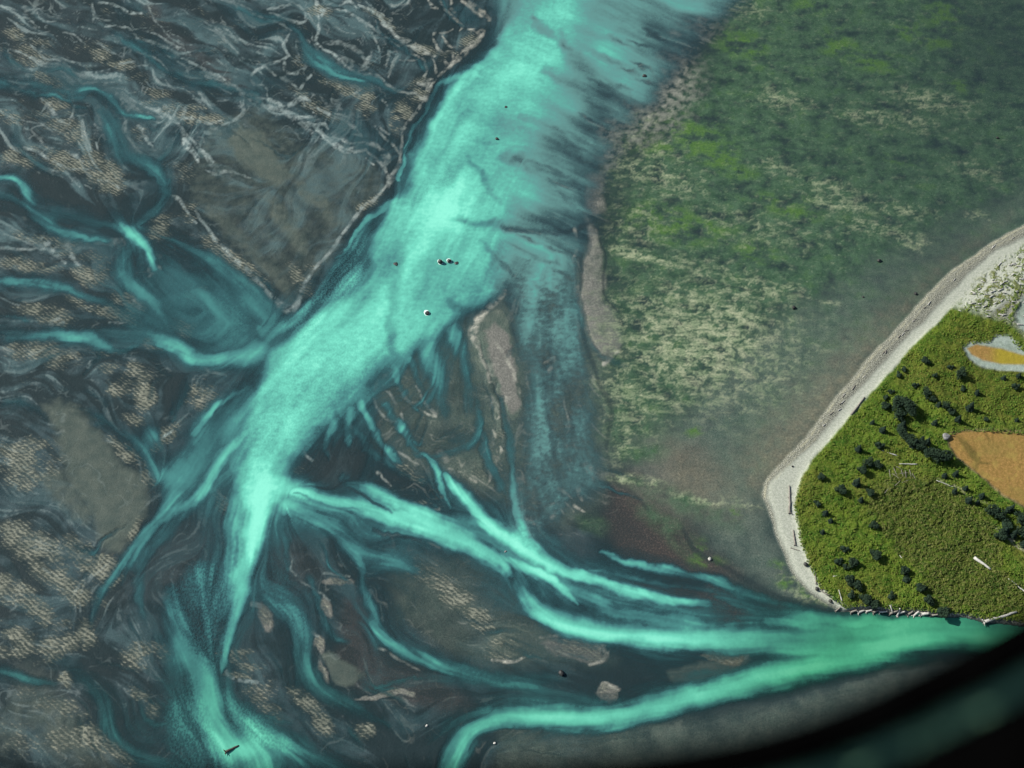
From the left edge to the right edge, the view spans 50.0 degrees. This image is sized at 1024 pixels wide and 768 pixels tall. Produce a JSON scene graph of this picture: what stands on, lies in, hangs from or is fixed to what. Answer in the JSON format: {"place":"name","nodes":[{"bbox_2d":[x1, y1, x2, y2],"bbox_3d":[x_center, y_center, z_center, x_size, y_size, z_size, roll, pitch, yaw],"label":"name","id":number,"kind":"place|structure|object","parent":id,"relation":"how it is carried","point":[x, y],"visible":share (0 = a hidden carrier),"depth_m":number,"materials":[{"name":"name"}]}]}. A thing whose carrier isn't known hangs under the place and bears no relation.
{"place":"outdoors","nodes":[
{"label":"outdoors","id":0,"kind":"place"},
{"bbox_2d":[0,0,999,767],"bbox_3d":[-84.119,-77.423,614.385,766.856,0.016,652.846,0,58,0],"label":"water","id":1,"kind":"structure","parent":0,"point":[472,194],"depth_m":557.91,"materials":[{"name":"teal liquid"}]},
{"bbox_2d":[223,745,238,754],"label":"driftwood log","id":2,"kind":"object","parent":1,"relation":"on","point":[228,750],"visible":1,"depth_m":467.74,"materials":[{"name":"grey wood"}]},
{"bbox_2d":[0,0,1023,767],"bbox_3d":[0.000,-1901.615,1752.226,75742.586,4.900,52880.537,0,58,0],"label":"ground","id":3,"kind":"structure","parent":0,"point":[760,170],"depth_m":579.75,"materials":[{"name":"grey soil"}]},
{"bbox_2d":[788,485,792,513],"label":"driftwood log","id":4,"kind":"object","parent":3,"relation":"on","point":[789,506],"visible":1,"depth_m":527.05,"materials":[{"name":"grey wood"}]},
{"bbox_2d":[813,500,820,506],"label":"shrub","id":5,"kind":"object","parent":3,"relation":"on","point":[817,503],"visible":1,"depth_m":525.43,"materials":[{"name":"green plant"}]},
{"bbox_2d":[817,472,825,479],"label":"bushy tree","id":6,"kind":"object","parent":3,"relation":"on","point":[820,476],"visible":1,"depth_m":531.56,"materials":[{"name":"green plant"}]},
{"bbox_2d":[822,510,828,516],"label":"conifer tree","id":7,"kind":"object","parent":3,"relation":"on","point":[826,512],"visible":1,"depth_m":522.98,"materials":[{"name":"green plant"}]},
{"bbox_2d":[834,558,842,564],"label":"shrub","id":8,"kind":"object","parent":3,"relation":"on","point":[838,561],"visible":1,"depth_m":509.68,"materials":[{"name":"green plant"}]},
{"bbox_2d":[834,484,846,493],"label":"bushy tree","id":9,"kind":"object","parent":3,"relation":"on","point":[842,488],"visible":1,"depth_m":527.38,"materials":[{"name":"green plant"}]},
{"bbox_2d":[840,545,849,552],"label":"shrub","id":10,"kind":"object","parent":3,"relation":"on","point":[844,549],"visible":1,"depth_m":512.91,"materials":[{"name":"green plant"}]},
{"bbox_2d":[842,564,849,569],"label":"shrub","id":11,"kind":"object","parent":3,"relation":"on","point":[845,567],"visible":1,"depth_m":508.80,"materials":[{"name":"green plant"}]},
{"bbox_2d":[844,575,854,586],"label":"bushy tree","id":12,"kind":"object","parent":3,"relation":"on","point":[848,579],"visible":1,"depth_m":503.19,"materials":[{"name":"green plant"}]},
{"bbox_2d":[847,590,854,598],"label":"shrub","id":13,"kind":"object","parent":3,"relation":"on","point":[851,595],"visible":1,"depth_m":500.26,"materials":[{"name":"green plant"}]},
{"bbox_2d":[848,557,858,567],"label":"bushy tree","id":14,"kind":"object","parent":3,"relation":"on","point":[852,561],"visible":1,"depth_m":507.99,"materials":[{"name":"green plant"}]},
{"bbox_2d":[852,478,860,487],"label":"conifer tree","id":15,"kind":"object","parent":3,"relation":"on","point":[856,483],"visible":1,"depth_m":529.95,"materials":[{"name":"green plant"}]},
{"bbox_2d":[852,580,862,591],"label":"bushy tree","id":16,"kind":"object","parent":3,"relation":"on","point":[857,584],"visible":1,"depth_m":502.26,"materials":[{"name":"green plant"}]},
{"bbox_2d":[850,397,864,414],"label":"driftwood log","id":17,"kind":"object","parent":3,"relation":"on","point":[853,411],"visible":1,"depth_m":555.48,"materials":[{"name":"grey wood"}]},
{"bbox_2d":[855,445,862,452],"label":"conifer tree","id":18,"kind":"object","parent":3,"relation":"on","point":[858,449],"visible":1,"depth_m":540.65,"materials":[{"name":"green plant"}]},
{"bbox_2d":[857,465,866,473],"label":"bushy tree","id":19,"kind":"object","parent":3,"relation":"on","point":[862,469],"visible":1,"depth_m":532.90,"materials":[{"name":"green plant"}]},
{"bbox_2d":[858,594,871,604],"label":"bushy tree","id":20,"kind":"object","parent":3,"relation":"on","point":[866,599],"visible":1,"depth_m":498.69,"materials":[{"name":"green plant"}]},
{"bbox_2d":[862,457,873,466],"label":"bushy tree","id":21,"kind":"object","parent":3,"relation":"on","point":[869,461],"visible":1,"depth_m":535.84,"materials":[{"name":"green plant"}]},
{"bbox_2d":[866,488,874,496],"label":"bushy tree","id":22,"kind":"object","parent":3,"relation":"on","point":[870,492],"visible":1,"depth_m":526.68,"materials":[{"name":"green plant"}]},
{"bbox_2d":[868,520,878,528],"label":"bushy tree","id":23,"kind":"object","parent":3,"relation":"on","point":[874,524],"visible":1,"depth_m":518.62,"materials":[{"name":"green plant"}]},
{"bbox_2d":[869,599,878,608],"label":"bushy tree","id":24,"kind":"object","parent":3,"relation":"on","point":[874,604],"visible":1,"depth_m":497.87,"materials":[{"name":"green plant"}]},
{"bbox_2d":[869,549,881,560],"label":"bushy tree","id":25,"kind":"object","parent":3,"relation":"on","point":[876,555],"visible":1,"depth_m":509.41,"materials":[{"name":"green plant"}]},
{"bbox_2d":[872,460,882,468],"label":"bushy tree","id":26,"kind":"object","parent":3,"relation":"on","point":[877,463],"visible":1,"depth_m":535.57,"materials":[{"name":"green plant"}]},
{"bbox_2d":[874,442,885,448],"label":"shrub","id":27,"kind":"object","parent":3,"relation":"on","point":[878,445],"visible":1,"depth_m":541.17,"materials":[{"name":"green plant"}]},
{"bbox_2d":[879,426,885,433],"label":"conifer tree","id":28,"kind":"object","parent":3,"relation":"on","point":[882,430],"visible":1,"depth_m":546.18,"materials":[{"name":"green plant"}]},
{"bbox_2d":[881,401,891,409],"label":"bushy tree","id":29,"kind":"object","parent":3,"relation":"on","point":[885,404],"visible":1,"depth_m":553.60,"materials":[{"name":"green plant"}]},
{"bbox_2d":[887,590,895,599],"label":"shrub","id":30,"kind":"object","parent":3,"relation":"on","point":[891,595],"visible":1,"depth_m":500.88,"materials":[{"name":"green plant"}]},
{"bbox_2d":[892,395,903,409],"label":"bushy tree","id":31,"kind":"object","parent":3,"relation":"on","point":[897,400],"visible":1,"depth_m":551.61,"materials":[{"name":"green plant"}]},
{"bbox_2d":[892,406,906,422],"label":"bushy tree","id":32,"kind":"object","parent":3,"relation":"on","point":[899,414],"visible":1,"depth_m":548.83,"materials":[{"name":"green plant"}]},
{"bbox_2d":[896,426,907,438],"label":"bushy tree","id":33,"kind":"object","parent":3,"relation":"on","point":[902,431],"visible":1,"depth_m":543.04,"materials":[{"name":"green plant"}]},
{"bbox_2d":[897,421,906,428],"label":"conifer tree","id":34,"kind":"object","parent":3,"relation":"on","point":[903,423],"visible":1,"depth_m":546.38,"materials":[{"name":"green plant"}]},
{"bbox_2d":[901,566,910,574],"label":"bushy tree","id":35,"kind":"object","parent":3,"relation":"on","point":[905,569],"visible":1,"depth_m":505.98,"materials":[{"name":"green plant"}]},
{"bbox_2d":[902,573,910,582],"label":"shrub","id":36,"kind":"object","parent":3,"relation":"on","point":[906,578],"visible":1,"depth_m":505.52,"materials":[{"name":"green plant"}]},
{"bbox_2d":[793,252,1023,620],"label":"marsh grass","id":37,"kind":"structure","parent":3,"relation":"on","point":[984,413],"depth_m":537.81,"materials":[{"name":"green plant"}]},
{"bbox_2d":[900,396,917,409],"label":"bushy tree","id":38,"kind":"object","parent":3,"relation":"on","point":[907,402],"visible":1,"depth_m":550.47,"materials":[{"name":"green plant"}]},
{"bbox_2d":[904,405,916,416],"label":"bushy tree","id":39,"kind":"object","parent":3,"relation":"on","point":[911,411],"visible":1,"depth_m":548.50,"materials":[{"name":"green plant"}]},
{"bbox_2d":[903,433,919,445],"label":"bushy tree","id":40,"kind":"object","parent":3,"relation":"on","point":[910,439],"visible":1,"depth_m":539.69,"materials":[{"name":"green plant"}]},
{"bbox_2d":[908,439,917,448],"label":"conifer tree","id":41,"kind":"object","parent":3,"relation":"on","point":[911,446],"visible":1,"depth_m":541.24,"materials":[{"name":"green plant"}]},
{"bbox_2d":[912,383,919,387],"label":"shrub","id":42,"kind":"object","parent":3,"relation":"on","point":[914,385],"visible":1,"depth_m":561.02,"materials":[{"name":"green plant"}]},
{"bbox_2d":[916,439,927,453],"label":"bushy tree","id":43,"kind":"object","parent":3,"relation":"on","point":[921,445],"visible":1,"depth_m":538.41,"materials":[{"name":"green plant"}]},
{"bbox_2d":[916,583,927,592],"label":"bushy tree","id":44,"kind":"object","parent":3,"relation":"on","point":[920,588],"visible":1,"depth_m":501.39,"materials":[{"name":"green plant"}]},
{"bbox_2d":[919,612,928,616],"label":"driftwood log","id":45,"kind":"object","parent":3,"relation":"on","point":[923,613],"visible":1,"depth_m":499.06,"materials":[{"name":"grey wood"}]},
{"bbox_2d":[921,356,930,363],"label":"bushy tree","id":46,"kind":"object","parent":3,"relation":"on","point":[925,360],"visible":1,"depth_m":567.31,"materials":[{"name":"green plant"}]},
{"bbox_2d":[922,386,931,399],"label":"bushy tree","id":47,"kind":"object","parent":3,"relation":"on","point":[927,392],"visible":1,"depth_m":556.34,"materials":[{"name":"green plant"}]},
{"bbox_2d":[924,437,930,445],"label":"conifer tree","id":48,"kind":"object","parent":3,"relation":"on","point":[928,442],"visible":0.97,"depth_m":541.46,"materials":[{"name":"green plant"}]},
{"bbox_2d":[924,594,934,605],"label":"bushy tree","id":49,"kind":"object","parent":3,"relation":"on","point":[929,598],"visible":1,"depth_m":497.98,"materials":[{"name":"green plant"}]},
{"bbox_2d":[923,447,940,457],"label":"bushy tree","id":50,"kind":"object","parent":3,"relation":"on","point":[931,452],"visible":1,"depth_m":536.43,"materials":[{"name":"green plant"}]},
{"bbox_2d":[929,395,936,401],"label":"bushy tree","id":51,"kind":"object","parent":3,"relation":"on","point":[933,398],"visible":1,"depth_m":555.57,"materials":[{"name":"green plant"}]},
{"bbox_2d":[931,419,937,425],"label":"conifer tree","id":52,"kind":"object","parent":3,"relation":"on","point":[934,423],"visible":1,"depth_m":548.25,"materials":[{"name":"green plant"}]},
{"bbox_2d":[935,401,941,407],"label":"conifer tree","id":53,"kind":"object","parent":3,"relation":"on","point":[938,404],"visible":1,"depth_m":554.07,"materials":[{"name":"green plant"}]},
{"bbox_2d":[932,449,945,463],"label":"bushy tree","id":54,"kind":"object","parent":3,"relation":"on","point":[938,457],"visible":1,"depth_m":535.53,"materials":[{"name":"green plant"}]},
{"bbox_2d":[936,606,949,617],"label":"bushy tree","id":55,"kind":"object","parent":3,"relation":"on","point":[944,612],"visible":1,"depth_m":495.94,"materials":[{"name":"green plant"}]},
{"bbox_2d":[941,473,947,479],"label":"conifer tree","id":56,"kind":"object","parent":3,"relation":"on","point":[944,476],"visible":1,"depth_m":533.40,"materials":[{"name":"green plant"}]},
{"bbox_2d":[867,472,1023,614],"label":"tussock grass","id":57,"kind":"structure","parent":3,"relation":"on","point":[942,564],"depth_m":515.52,"materials":[{"name":"green plant"}]},
{"bbox_2d":[942,433,949,439],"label":"boulder","id":58,"kind":"object","parent":3,"relation":"on","point":[946,436],"visible":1,"depth_m":545.01,"materials":[{"name":"grey stone"}]},
{"bbox_2d":[939,449,953,460],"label":"bushy tree","id":59,"kind":"object","parent":3,"relation":"on","point":[948,455],"visible":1,"depth_m":534.76,"materials":[{"name":"green plant"}]},
{"bbox_2d":[942,401,951,410],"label":"bushy tree","id":60,"kind":"object","parent":3,"relation":"on","point":[946,404],"visible":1,"depth_m":552.23,"materials":[{"name":"green plant"}]},
{"bbox_2d":[948,409,955,414],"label":"bushy tree","id":61,"kind":"object","parent":3,"relation":"on","point":[952,411],"visible":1,"depth_m":551.40,"materials":[{"name":"green plant"}]},
{"bbox_2d":[952,488,957,494],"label":"conifer tree","id":62,"kind":"object","parent":3,"relation":"on","point":[954,491],"visible":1,"depth_m":528.62,"materials":[{"name":"green plant"}]},
{"bbox_2d":[952,470,958,477],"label":"conifer tree","id":63,"kind":"object","parent":3,"relation":"on","point":[955,473],"visible":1,"depth_m":533.58,"materials":[{"name":"green plant"}]},
{"bbox_2d":[954,415,961,423],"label":"conifer tree","id":64,"kind":"object","parent":3,"relation":"on","point":[958,419],"visible":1,"depth_m":548.97,"materials":[{"name":"green plant"}]},
{"bbox_2d":[955,366,966,379],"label":"bushy tree","id":65,"kind":"object","parent":3,"relation":"on","point":[960,372],"visible":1,"depth_m":561.68,"materials":[{"name":"green plant"}]},
{"bbox_2d":[965,496,972,504],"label":"conifer tree","id":66,"kind":"object","parent":3,"relation":"on","point":[968,500],"visible":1,"depth_m":525.08,"materials":[{"name":"green plant"}]},
{"bbox_2d":[965,402,973,411],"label":"conifer tree","id":67,"kind":"object","parent":3,"relation":"on","point":[969,407],"visible":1,"depth_m":552.83,"materials":[{"name":"green plant"}]},
{"bbox_2d":[977,493,984,499],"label":"conifer tree","id":68,"kind":"object","parent":3,"relation":"on","point":[981,496],"visible":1,"depth_m":527.37,"materials":[{"name":"green plant"}]},
{"bbox_2d":[973,556,990,569],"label":"driftwood log","id":69,"kind":"object","parent":3,"relation":"on","point":[981,562],"visible":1,"depth_m":510.23,"materials":[{"name":"grey wood"}]},
{"bbox_2d":[984,504,1000,515],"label":"bushy tree","id":70,"kind":"object","parent":3,"relation":"on","point":[992,510],"visible":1,"depth_m":520.42,"materials":[{"name":"green plant"}]},
{"bbox_2d":[981,611,1016,625],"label":"driftwood log","id":71,"kind":"object","parent":3,"relation":"on","point":[995,618],"visible":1,"depth_m":496.97,"materials":[{"name":"grey wood"}]},
{"bbox_2d":[993,529,1006,539],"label":"bushy tree","id":72,"kind":"object","parent":3,"relation":"on","point":[1002,533],"visible":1,"depth_m":514.78,"materials":[{"name":"green plant"}]},
{"bbox_2d":[994,509,1008,521],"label":"bushy tree","id":73,"kind":"object","parent":3,"relation":"on","point":[1000,515],"visible":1,"depth_m":519.95,"materials":[{"name":"green plant"}]},
{"bbox_2d":[999,527,1009,534],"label":"conifer tree","id":74,"kind":"object","parent":3,"relation":"on","point":[1006,529],"visible":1,"depth_m":516.40,"materials":[{"name":"green plant"}]},
{"bbox_2d":[1002,517,1012,529],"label":"bushy tree","id":75,"kind":"object","parent":3,"relation":"on","point":[1009,524],"visible":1,"depth_m":517.45,"materials":[{"name":"green plant"}]},
{"bbox_2d":[1005,504,1014,513],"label":"conifer tree","id":76,"kind":"object","parent":3,"relation":"on","point":[1009,509],"visible":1,"depth_m":522.73,"materials":[{"name":"green plant"}]},
{"bbox_2d":[1008,530,1017,538],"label":"conifer tree","id":77,"kind":"object","parent":3,"relation":"on","point":[1013,535],"visible":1,"depth_m":515.91,"materials":[{"name":"green plant"}]},
{"bbox_2d":[1011,383,1020,389],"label":"shrub","id":78,"kind":"object","parent":3,"relation":"on","point":[1015,386],"visible":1,"depth_m":559.47,"materials":[{"name":"green plant"}]},
{"bbox_2d":[1013,510,1023,526],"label":"bushy tree","id":79,"kind":"object","parent":3,"relation":"on","point":[1020,519],"visible":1,"depth_m":519.63,"materials":[{"name":"green plant"}]},
{"bbox_2d":[1017,526,1023,537],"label":"bushy tree","id":80,"kind":"object","parent":3,"relation":"on","point":[1020,531],"visible":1,"depth_m":514.52,"materials":[{"name":"green plant"}]},
{"bbox_2d":[0,611,1023,767],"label":"aircraft window","id":81,"kind":"structure","parent":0,"point":[961,706],"depth_m":0.26,"materials":[{"name":"black plastic"}]}
]}

